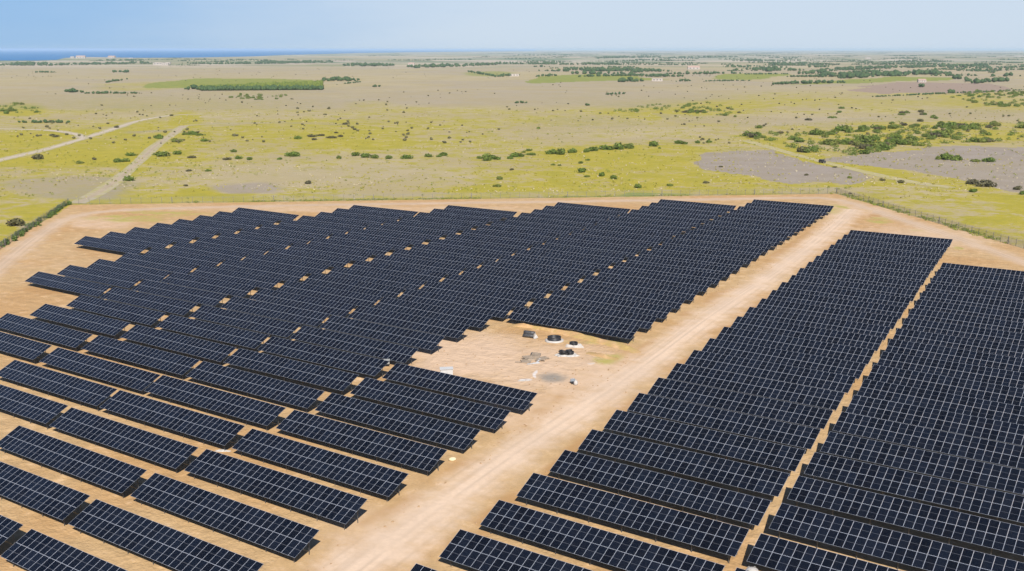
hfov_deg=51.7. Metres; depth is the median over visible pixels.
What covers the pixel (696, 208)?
solar table
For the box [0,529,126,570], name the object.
solar table
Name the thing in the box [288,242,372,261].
solar table
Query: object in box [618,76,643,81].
hedge
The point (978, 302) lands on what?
solar table
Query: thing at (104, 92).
hedge
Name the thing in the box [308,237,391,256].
solar table
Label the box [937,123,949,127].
shrub
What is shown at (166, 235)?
solar table
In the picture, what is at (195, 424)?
solar table
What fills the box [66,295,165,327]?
solar table
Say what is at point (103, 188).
dirt road
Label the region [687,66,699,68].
house
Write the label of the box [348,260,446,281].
solar table
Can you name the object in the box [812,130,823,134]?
shrub
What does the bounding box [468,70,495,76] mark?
tree clump
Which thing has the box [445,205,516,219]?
solar table
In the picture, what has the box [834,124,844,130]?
shrub
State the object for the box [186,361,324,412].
solar table
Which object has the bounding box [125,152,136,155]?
shrub
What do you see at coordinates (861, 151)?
shrub
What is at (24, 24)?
sky
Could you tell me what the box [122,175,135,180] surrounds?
shrub
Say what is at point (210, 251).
solar table
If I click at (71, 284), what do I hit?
solar table
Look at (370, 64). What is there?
wood
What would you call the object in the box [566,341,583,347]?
hose heap
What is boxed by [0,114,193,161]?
country track
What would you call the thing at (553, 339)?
round tank
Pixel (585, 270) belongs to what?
solar table
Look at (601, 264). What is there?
solar table
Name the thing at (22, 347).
solar table
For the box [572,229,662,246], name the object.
solar table
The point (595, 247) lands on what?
solar table
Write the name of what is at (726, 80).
hedge
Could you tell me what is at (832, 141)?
shrub
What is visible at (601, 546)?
solar table
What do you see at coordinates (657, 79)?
house
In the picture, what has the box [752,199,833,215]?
solar table
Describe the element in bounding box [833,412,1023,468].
solar table
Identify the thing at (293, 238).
solar table
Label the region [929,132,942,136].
shrub
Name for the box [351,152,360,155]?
shrub
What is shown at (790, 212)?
solar table
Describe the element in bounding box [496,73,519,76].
tree clump
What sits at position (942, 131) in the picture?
shrub
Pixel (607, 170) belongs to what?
green tufts
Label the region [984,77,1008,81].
tree clump
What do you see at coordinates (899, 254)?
solar table
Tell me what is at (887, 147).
shrub
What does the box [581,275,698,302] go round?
solar table
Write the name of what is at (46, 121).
hedge
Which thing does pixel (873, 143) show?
shrub
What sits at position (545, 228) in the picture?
solar table
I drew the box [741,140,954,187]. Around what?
grassy track
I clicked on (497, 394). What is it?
solar table
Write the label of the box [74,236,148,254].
solar table
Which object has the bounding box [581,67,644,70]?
wood
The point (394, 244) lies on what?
solar table
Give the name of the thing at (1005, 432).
solar table
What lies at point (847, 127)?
shrub
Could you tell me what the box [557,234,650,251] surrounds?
solar table
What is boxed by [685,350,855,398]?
solar table
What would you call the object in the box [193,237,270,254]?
solar table
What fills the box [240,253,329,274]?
solar table
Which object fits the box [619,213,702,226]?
solar table
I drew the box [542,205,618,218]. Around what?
solar table
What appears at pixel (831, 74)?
wood
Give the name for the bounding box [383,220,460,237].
solar table
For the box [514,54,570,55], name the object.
wood
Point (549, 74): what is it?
tree clump
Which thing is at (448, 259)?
solar table
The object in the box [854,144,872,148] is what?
shrub
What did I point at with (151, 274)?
solar table
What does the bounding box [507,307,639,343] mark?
solar table
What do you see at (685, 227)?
solar table
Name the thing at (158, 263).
solar table
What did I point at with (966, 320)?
solar table
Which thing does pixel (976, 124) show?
shrub
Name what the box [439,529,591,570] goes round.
solar table
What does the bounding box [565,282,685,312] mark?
solar table
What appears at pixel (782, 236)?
solar table
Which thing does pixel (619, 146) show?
shrub
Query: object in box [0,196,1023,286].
perimeter track
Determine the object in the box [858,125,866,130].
shrub
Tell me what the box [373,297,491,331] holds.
solar table
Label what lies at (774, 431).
solar table
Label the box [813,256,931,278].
solar table
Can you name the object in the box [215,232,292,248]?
solar table
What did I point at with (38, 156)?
shrub
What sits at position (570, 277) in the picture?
solar table
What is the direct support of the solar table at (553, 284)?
on the ground
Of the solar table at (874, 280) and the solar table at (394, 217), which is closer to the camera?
the solar table at (874, 280)
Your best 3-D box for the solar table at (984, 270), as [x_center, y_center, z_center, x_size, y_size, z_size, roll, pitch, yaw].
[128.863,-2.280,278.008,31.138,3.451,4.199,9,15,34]
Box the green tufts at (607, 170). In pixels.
[0,109,1023,198]
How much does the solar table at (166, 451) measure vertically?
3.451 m
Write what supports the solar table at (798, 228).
on the ground
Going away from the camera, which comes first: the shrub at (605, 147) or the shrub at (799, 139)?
the shrub at (605, 147)
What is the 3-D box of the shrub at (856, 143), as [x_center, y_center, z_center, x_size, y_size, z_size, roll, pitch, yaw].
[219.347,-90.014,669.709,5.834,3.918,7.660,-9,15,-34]
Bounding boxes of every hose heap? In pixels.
[555,349,578,356]
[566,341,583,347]
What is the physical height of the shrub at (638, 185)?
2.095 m
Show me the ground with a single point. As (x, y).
(492, 344)
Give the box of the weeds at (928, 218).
[830,193,1005,243]
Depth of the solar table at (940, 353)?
203.06 m
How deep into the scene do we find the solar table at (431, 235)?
341.36 m
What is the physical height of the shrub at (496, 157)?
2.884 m
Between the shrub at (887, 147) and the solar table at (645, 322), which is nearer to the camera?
the solar table at (645, 322)
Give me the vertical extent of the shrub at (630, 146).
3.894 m
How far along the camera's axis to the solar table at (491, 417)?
176.44 m
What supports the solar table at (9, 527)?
on the ground
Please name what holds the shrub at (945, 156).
on the ground
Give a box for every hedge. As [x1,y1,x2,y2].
[0,201,71,246]
[18,119,69,122]
[85,91,137,93]
[105,78,127,82]
[199,84,323,90]
[578,72,652,76]
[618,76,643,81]
[705,79,749,81]
[772,79,844,84]
[872,89,1023,96]
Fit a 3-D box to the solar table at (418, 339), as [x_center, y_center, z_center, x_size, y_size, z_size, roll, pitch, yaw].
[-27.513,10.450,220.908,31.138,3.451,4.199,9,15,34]
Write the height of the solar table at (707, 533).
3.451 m
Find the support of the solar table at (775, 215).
on the ground
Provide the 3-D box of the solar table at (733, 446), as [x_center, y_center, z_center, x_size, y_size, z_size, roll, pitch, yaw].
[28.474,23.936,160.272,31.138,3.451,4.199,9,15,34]
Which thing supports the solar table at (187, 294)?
on the ground
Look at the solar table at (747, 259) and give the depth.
304.35 m
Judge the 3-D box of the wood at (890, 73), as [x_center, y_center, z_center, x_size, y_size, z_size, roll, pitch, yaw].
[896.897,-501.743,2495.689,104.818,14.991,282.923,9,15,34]
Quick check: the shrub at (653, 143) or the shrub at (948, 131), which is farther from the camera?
the shrub at (948, 131)
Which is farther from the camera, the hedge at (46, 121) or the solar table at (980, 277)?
the hedge at (46, 121)
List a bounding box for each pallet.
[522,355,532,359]
[531,352,540,358]
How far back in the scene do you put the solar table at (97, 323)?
230.63 m
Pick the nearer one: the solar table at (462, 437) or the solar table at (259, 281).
the solar table at (462, 437)
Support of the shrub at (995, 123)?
on the ground
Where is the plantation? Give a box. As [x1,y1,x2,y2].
[198,80,323,88]
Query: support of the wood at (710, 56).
on the ground
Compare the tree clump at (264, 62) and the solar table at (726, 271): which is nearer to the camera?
the solar table at (726, 271)
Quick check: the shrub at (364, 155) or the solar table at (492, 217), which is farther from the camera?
the shrub at (364, 155)
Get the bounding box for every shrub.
[5,218,25,225]
[31,154,43,159]
[113,158,124,162]
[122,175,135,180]
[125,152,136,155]
[153,134,163,138]
[155,151,169,156]
[182,131,197,134]
[284,151,299,156]
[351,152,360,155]
[360,153,370,157]
[401,154,413,158]
[481,153,491,160]
[490,155,500,159]
[509,152,524,156]
[545,149,556,153]
[556,148,565,154]
[567,148,576,152]
[588,147,599,150]
[599,144,614,149]
[613,142,624,149]
[624,143,633,148]
[634,183,641,187]
[649,141,658,146]
[674,140,687,143]
[746,132,757,137]
[794,137,804,141]
[796,146,810,152]
[800,147,811,152]
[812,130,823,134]
[821,139,837,144]
[825,131,835,134]
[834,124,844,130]
[838,137,851,143]
[840,125,851,130]
[853,140,863,145]
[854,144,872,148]
[856,134,871,140]
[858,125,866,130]
[858,149,870,153]
[862,138,872,143]
[869,141,879,147]
[871,135,881,140]
[880,145,890,149]
[887,124,897,128]
[889,134,902,138]
[894,138,905,144]
[896,140,908,144]
[906,135,918,140]
[906,138,915,144]
[926,135,936,139]
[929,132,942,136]
[933,130,944,134]
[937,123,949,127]
[940,153,953,159]
[944,128,952,134]
[951,155,962,160]
[965,179,976,184]
[969,122,980,127]
[975,138,987,142]
[975,179,997,186]
[981,157,995,161]
[992,121,1000,125]
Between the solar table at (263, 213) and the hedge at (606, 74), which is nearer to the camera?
the solar table at (263, 213)
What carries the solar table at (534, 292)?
on the ground
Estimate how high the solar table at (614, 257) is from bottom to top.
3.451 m
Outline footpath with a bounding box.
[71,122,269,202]
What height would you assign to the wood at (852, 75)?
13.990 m
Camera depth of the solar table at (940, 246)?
321.10 m
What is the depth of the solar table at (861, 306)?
244.50 m
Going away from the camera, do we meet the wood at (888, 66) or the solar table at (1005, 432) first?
the solar table at (1005, 432)
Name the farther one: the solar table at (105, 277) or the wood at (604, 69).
the wood at (604, 69)
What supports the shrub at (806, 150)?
on the ground
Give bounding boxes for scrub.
[11,66,1023,143]
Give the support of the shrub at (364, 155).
on the ground
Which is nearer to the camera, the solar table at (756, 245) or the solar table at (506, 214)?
the solar table at (756, 245)
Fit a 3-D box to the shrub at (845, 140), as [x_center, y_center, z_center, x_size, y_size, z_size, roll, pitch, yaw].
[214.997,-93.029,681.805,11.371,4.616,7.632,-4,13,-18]
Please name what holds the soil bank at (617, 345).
on the ground
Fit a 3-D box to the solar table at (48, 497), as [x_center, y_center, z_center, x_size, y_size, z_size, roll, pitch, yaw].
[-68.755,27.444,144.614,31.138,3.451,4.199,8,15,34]
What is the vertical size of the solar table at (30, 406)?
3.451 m
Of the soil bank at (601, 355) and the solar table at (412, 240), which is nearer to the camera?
the soil bank at (601, 355)
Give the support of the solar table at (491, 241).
on the ground
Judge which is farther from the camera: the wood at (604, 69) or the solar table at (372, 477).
the wood at (604, 69)
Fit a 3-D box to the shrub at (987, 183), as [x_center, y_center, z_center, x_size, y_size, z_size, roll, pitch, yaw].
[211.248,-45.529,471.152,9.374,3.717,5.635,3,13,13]
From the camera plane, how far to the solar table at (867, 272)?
278.92 m
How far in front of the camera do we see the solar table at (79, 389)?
186.84 m
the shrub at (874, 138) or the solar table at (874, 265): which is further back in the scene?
the shrub at (874, 138)
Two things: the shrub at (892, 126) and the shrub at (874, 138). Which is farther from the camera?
the shrub at (892, 126)
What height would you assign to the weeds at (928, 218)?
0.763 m
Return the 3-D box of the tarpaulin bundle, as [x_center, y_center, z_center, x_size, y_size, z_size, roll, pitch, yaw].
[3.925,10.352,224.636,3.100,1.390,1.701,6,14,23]
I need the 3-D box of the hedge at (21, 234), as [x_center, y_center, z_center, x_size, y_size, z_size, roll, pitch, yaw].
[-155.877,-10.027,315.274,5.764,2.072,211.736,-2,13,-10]
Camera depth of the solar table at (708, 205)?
398.68 m
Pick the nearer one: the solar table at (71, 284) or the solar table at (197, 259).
the solar table at (71, 284)
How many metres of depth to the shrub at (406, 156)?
590.82 m
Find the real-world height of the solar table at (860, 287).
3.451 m
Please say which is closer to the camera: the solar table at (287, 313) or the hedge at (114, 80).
the solar table at (287, 313)
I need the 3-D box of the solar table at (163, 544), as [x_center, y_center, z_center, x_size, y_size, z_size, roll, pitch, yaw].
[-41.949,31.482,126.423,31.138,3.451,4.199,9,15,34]
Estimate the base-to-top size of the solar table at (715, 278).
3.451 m
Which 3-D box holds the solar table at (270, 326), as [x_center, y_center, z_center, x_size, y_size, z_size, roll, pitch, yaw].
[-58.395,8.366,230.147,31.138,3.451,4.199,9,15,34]
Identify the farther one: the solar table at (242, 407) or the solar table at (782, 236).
the solar table at (782, 236)
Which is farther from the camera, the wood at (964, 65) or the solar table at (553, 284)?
the wood at (964, 65)
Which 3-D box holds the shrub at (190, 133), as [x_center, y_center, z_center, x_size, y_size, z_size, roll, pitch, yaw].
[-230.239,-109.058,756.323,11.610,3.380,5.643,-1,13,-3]
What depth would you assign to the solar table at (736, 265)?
295.94 m
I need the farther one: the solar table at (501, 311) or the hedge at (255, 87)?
the hedge at (255, 87)
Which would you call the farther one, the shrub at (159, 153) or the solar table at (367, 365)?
the shrub at (159, 153)
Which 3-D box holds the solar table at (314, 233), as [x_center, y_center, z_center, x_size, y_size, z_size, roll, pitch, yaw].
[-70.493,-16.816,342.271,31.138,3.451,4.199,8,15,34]
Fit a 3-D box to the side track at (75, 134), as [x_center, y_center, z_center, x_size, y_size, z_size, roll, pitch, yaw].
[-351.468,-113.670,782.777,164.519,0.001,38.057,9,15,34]
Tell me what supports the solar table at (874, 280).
on the ground
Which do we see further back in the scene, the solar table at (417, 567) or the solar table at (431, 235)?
the solar table at (431, 235)
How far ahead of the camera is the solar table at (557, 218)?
365.77 m
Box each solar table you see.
[0,313,92,351]
[0,332,51,363]
[0,360,116,407]
[0,384,67,428]
[0,426,146,497]
[0,461,89,525]
[0,515,22,544]
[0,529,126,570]
[25,271,111,296]
[30,304,129,335]
[39,347,159,394]
[49,407,197,472]
[57,265,142,289]
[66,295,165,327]
[69,499,262,570]
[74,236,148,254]
[81,335,199,379]
[87,259,171,283]
[99,287,196,316]
[100,390,244,449]
[102,231,172,248]
[114,253,197,273]
[121,324,235,361]
[126,227,196,242]
[130,473,318,562]
[131,279,226,305]
[143,247,223,267]
[144,375,285,429]
[149,223,219,238]
[155,315,269,350]
[161,272,255,298]
[168,242,248,260]
[171,219,241,233]
[184,449,366,529]
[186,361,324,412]
[189,266,281,290]
[189,305,300,338]
[193,215,260,229]
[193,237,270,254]
[212,211,279,225]
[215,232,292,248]
[216,259,306,283]
[220,296,329,327]
[223,348,358,390]
[232,207,298,221]
[232,429,407,501]
[238,227,313,243]
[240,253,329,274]
[249,288,356,316]
[257,336,388,378]
[258,223,332,238]
[264,247,351,269]
[276,281,380,306]
[276,410,446,475]
[278,219,351,233]
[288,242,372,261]
[290,325,417,363]
[297,215,369,228]
[302,273,404,298]
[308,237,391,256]
[315,212,386,224]
[315,393,479,449]
[319,315,444,354]
[326,267,425,289]
[328,233,409,250]
[332,208,402,220]
[347,228,427,244]
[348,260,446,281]
[348,306,469,342]
[349,205,417,216]
[350,377,509,433]
[366,224,444,239]
[370,254,465,274]
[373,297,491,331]
[382,363,536,410]
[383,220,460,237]
[390,249,483,267]
[398,289,513,321]
[399,216,475,230]
[410,243,500,261]
[410,563,436,570]
[415,212,489,227]
[419,281,531,307]
[427,238,516,257]
[430,208,503,221]
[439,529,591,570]
[441,274,550,298]
[444,233,532,250]
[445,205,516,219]
[460,229,546,244]
[461,267,567,290]
[476,224,559,240]
[480,261,583,282]
[480,500,724,570]
[491,220,573,234]
[497,255,598,275]
[505,216,586,230]
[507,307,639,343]
[513,249,612,269]
[516,473,748,562]
[518,212,597,226]
[529,298,656,332]
[530,243,627,262]
[531,209,608,222]
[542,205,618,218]
[544,239,639,257]
[548,290,672,322]
[550,450,770,529]
[555,202,629,214]
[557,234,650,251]
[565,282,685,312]
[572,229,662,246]
[578,429,789,501]
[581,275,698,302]
[584,225,673,240]
[595,220,683,235]
[597,268,712,295]
[604,410,805,473]
[608,217,692,231]
[612,261,723,288]
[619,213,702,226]
[626,255,734,280]
[627,393,820,449]
[629,209,710,223]
[638,250,744,274]
[639,206,719,219]
[647,377,832,428]
[649,202,728,215]
[651,244,754,267]
[658,199,735,211]
[662,239,763,260]
[667,363,844,410]
[674,234,771,253]
[684,230,780,250]
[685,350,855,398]
[694,225,788,245]
[702,338,865,382]
[703,221,795,236]
[713,217,803,234]
[716,327,874,363]
[721,213,809,229]
[729,210,816,223]
[731,316,883,350]
[737,206,821,222]
[743,307,890,341]
[744,203,827,216]
[747,533,899,570]
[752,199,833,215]
[756,298,898,333]
[767,290,905,320]
[769,503,1023,570]
[777,282,910,311]
[787,476,1023,555]
[788,275,917,304]
[796,268,921,292]
[804,452,1023,522]
[805,262,927,286]
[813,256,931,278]
[820,431,1023,494]
[821,250,936,270]
[828,244,940,265]
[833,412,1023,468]
[835,239,944,260]
[841,234,948,254]
[846,395,1023,445]
[848,230,952,249]
[857,379,1023,424]
[867,364,1023,406]
[877,351,1023,388]
[885,339,1023,372]
[893,328,1023,358]
[901,318,1023,345]
[907,308,1023,333]
[914,299,1023,322]
[919,291,1023,315]
[925,283,1023,302]
[930,276,1023,293]
[935,269,1023,285]
[940,263,1023,279]
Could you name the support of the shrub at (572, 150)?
on the ground
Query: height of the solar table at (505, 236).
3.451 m
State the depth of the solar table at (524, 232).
340.26 m
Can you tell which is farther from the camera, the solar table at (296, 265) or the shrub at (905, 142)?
the shrub at (905, 142)
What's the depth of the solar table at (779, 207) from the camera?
389.66 m
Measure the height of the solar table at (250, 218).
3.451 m
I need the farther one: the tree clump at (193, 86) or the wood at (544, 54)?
the wood at (544, 54)
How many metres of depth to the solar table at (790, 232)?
346.91 m
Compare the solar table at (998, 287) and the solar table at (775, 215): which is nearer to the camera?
the solar table at (998, 287)
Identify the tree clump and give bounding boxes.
[64,88,83,92]
[68,61,151,64]
[112,69,128,72]
[184,84,202,89]
[209,60,332,64]
[321,76,359,80]
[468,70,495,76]
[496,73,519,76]
[536,73,556,76]
[808,69,825,73]
[952,74,971,81]
[971,78,984,82]
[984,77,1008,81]
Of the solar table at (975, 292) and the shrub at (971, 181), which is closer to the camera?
the solar table at (975, 292)
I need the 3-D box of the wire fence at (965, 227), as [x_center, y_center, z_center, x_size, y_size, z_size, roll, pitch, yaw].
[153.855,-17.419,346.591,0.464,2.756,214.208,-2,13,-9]
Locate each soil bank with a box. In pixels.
[510,323,640,352]
[586,352,618,359]
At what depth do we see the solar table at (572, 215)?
374.14 m
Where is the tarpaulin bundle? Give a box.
[523,330,537,338]
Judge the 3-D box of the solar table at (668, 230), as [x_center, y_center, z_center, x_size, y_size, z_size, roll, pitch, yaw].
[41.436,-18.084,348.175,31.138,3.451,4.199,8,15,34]
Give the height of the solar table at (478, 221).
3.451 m
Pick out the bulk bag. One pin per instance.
(748, 568)
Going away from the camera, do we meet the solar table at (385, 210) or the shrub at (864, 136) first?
the solar table at (385, 210)
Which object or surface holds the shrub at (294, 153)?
on the ground
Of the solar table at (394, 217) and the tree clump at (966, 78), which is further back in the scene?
the tree clump at (966, 78)
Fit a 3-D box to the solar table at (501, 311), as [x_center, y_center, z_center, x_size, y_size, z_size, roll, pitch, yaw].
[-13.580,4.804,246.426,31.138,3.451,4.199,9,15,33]
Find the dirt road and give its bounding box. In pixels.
[265,208,872,570]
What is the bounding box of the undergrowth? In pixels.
[0,90,1023,154]
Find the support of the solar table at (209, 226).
on the ground
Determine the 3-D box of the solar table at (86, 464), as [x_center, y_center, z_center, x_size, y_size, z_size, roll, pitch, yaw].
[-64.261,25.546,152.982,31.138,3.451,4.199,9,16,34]
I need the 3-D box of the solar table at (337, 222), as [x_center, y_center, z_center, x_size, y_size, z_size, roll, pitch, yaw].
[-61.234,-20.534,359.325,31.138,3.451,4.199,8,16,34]
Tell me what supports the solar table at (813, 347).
on the ground
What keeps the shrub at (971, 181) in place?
on the ground
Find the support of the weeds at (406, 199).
on the ground
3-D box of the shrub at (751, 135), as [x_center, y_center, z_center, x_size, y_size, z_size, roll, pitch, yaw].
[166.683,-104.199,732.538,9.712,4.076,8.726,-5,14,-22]
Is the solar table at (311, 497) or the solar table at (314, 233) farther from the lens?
the solar table at (314, 233)
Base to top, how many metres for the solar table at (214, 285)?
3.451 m
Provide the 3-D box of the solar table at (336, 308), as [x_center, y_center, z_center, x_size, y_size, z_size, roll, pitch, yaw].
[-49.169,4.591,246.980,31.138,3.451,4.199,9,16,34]
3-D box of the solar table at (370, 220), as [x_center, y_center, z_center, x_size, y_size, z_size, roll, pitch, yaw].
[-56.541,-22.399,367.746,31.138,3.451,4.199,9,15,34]
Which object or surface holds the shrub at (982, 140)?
on the ground
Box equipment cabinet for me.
[439,366,452,374]
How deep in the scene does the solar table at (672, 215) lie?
373.63 m
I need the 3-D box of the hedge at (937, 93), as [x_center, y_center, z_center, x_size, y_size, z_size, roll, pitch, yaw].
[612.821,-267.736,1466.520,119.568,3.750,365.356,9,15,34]
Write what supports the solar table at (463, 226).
on the ground
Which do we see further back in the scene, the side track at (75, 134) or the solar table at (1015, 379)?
the side track at (75, 134)
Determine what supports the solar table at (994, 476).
on the ground
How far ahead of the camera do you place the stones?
201.86 m
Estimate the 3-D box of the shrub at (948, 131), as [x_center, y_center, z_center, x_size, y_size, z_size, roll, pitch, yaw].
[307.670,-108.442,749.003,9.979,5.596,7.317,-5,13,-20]
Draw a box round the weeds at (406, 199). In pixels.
[187,194,688,202]
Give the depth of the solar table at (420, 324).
228.69 m
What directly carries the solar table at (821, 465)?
on the ground
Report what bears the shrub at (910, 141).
on the ground
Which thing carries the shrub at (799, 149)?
on the ground
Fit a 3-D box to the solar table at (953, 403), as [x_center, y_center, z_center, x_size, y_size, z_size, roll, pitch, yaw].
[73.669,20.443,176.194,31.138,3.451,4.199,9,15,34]
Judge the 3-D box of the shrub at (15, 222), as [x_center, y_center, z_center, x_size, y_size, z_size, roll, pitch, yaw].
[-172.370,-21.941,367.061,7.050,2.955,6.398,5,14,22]
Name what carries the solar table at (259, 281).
on the ground
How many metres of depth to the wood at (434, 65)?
3584.45 m
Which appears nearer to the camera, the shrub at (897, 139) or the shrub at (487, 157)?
the shrub at (487, 157)
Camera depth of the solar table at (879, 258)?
295.85 m
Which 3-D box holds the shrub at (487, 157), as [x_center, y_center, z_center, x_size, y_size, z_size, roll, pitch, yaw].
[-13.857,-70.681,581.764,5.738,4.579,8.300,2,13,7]
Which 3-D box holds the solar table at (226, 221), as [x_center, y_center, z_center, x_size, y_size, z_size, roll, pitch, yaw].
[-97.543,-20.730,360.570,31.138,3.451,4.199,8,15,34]
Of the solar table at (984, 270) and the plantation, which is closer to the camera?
the solar table at (984, 270)
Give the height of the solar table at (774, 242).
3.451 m
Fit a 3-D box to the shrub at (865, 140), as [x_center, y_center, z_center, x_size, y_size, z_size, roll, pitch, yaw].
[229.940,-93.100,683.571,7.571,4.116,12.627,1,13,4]
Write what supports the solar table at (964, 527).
on the ground
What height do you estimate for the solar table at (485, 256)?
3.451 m
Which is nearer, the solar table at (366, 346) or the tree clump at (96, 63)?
the solar table at (366, 346)
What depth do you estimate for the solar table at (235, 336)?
220.86 m
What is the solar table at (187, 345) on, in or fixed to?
on the ground
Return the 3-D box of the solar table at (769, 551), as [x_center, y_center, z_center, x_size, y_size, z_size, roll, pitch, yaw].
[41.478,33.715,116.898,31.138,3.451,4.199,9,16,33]
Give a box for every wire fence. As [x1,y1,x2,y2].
[0,199,67,247]
[67,187,836,204]
[835,188,1023,248]
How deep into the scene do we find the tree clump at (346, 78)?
2035.81 m
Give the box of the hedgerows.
[63,51,1023,76]
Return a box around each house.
[652,78,662,80]
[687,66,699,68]
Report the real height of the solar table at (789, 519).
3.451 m
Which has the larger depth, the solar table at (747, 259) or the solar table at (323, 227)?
the solar table at (323, 227)
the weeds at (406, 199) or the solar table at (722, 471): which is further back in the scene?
the weeds at (406, 199)
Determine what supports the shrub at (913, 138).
on the ground
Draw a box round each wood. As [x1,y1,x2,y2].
[0,61,64,65]
[342,62,393,65]
[407,62,457,67]
[458,61,517,66]
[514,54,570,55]
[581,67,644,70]
[596,55,660,58]
[669,55,732,57]
[818,72,863,76]
[837,72,874,78]
[840,64,935,68]
[871,69,910,75]
[910,68,940,74]
[941,63,988,66]
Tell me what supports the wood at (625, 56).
on the ground
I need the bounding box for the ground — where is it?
[0,50,1023,570]
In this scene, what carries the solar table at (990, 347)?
on the ground
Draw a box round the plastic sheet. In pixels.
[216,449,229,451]
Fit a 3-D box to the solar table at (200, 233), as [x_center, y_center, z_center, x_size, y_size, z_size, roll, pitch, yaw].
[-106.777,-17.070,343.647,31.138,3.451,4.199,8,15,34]
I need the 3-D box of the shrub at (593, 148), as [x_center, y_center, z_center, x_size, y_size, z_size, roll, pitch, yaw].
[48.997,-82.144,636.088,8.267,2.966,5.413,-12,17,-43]
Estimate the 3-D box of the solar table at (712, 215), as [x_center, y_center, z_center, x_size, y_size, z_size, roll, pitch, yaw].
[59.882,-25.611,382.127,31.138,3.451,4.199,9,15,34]
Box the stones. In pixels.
[307,218,868,570]
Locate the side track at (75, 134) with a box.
[0,128,87,138]
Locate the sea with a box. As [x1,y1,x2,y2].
[0,50,535,59]
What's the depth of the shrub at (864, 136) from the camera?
703.87 m
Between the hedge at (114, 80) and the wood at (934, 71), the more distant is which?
the wood at (934, 71)
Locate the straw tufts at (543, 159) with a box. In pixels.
[1,109,1021,198]
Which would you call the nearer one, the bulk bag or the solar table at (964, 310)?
the bulk bag
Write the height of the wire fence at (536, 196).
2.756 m
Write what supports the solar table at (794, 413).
on the ground
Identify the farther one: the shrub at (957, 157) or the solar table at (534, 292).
the shrub at (957, 157)
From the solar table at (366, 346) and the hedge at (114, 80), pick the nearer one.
the solar table at (366, 346)
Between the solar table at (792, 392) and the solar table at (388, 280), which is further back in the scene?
the solar table at (388, 280)
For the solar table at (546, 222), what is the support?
on the ground
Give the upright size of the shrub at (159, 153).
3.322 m
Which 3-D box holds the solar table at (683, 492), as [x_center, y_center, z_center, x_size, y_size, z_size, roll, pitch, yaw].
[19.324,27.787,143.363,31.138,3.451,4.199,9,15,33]
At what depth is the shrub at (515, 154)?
600.18 m
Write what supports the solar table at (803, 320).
on the ground
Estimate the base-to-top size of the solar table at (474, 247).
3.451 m
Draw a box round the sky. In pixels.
[0,0,1023,49]
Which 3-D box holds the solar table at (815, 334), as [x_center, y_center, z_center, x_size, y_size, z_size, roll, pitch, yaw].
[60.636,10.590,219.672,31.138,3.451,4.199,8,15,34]
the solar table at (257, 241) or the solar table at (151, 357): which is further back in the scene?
the solar table at (257, 241)
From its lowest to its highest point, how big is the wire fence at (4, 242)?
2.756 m
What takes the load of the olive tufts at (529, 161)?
on the ground
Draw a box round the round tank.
[545,335,563,342]
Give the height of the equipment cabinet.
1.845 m
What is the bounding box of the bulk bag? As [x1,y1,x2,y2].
[746,566,757,570]
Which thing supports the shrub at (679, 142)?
on the ground
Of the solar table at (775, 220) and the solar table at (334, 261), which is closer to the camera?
the solar table at (334, 261)
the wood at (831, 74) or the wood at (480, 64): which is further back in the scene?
the wood at (480, 64)
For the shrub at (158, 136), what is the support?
on the ground
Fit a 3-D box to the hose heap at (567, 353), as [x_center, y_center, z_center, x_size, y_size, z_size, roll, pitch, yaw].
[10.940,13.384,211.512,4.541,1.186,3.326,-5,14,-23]
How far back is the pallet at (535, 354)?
210.15 m
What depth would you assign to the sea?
19137.75 m
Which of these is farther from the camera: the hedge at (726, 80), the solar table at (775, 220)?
the hedge at (726, 80)
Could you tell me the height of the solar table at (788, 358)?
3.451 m
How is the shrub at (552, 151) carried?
on the ground
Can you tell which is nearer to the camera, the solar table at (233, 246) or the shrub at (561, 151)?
the solar table at (233, 246)
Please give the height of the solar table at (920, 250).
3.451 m
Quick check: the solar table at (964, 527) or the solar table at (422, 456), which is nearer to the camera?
the solar table at (964, 527)
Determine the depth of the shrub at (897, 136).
723.50 m
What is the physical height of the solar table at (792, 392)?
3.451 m
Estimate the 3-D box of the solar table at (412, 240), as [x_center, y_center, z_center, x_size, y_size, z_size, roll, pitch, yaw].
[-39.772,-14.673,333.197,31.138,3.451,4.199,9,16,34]
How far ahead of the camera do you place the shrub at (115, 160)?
572.20 m
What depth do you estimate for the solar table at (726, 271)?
287.29 m
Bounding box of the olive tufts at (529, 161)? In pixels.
[0,109,1023,198]
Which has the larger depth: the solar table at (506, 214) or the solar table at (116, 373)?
the solar table at (506, 214)
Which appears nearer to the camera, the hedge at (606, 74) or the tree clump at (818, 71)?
the hedge at (606, 74)
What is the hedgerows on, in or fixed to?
on the ground
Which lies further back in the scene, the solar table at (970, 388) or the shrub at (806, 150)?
the shrub at (806, 150)

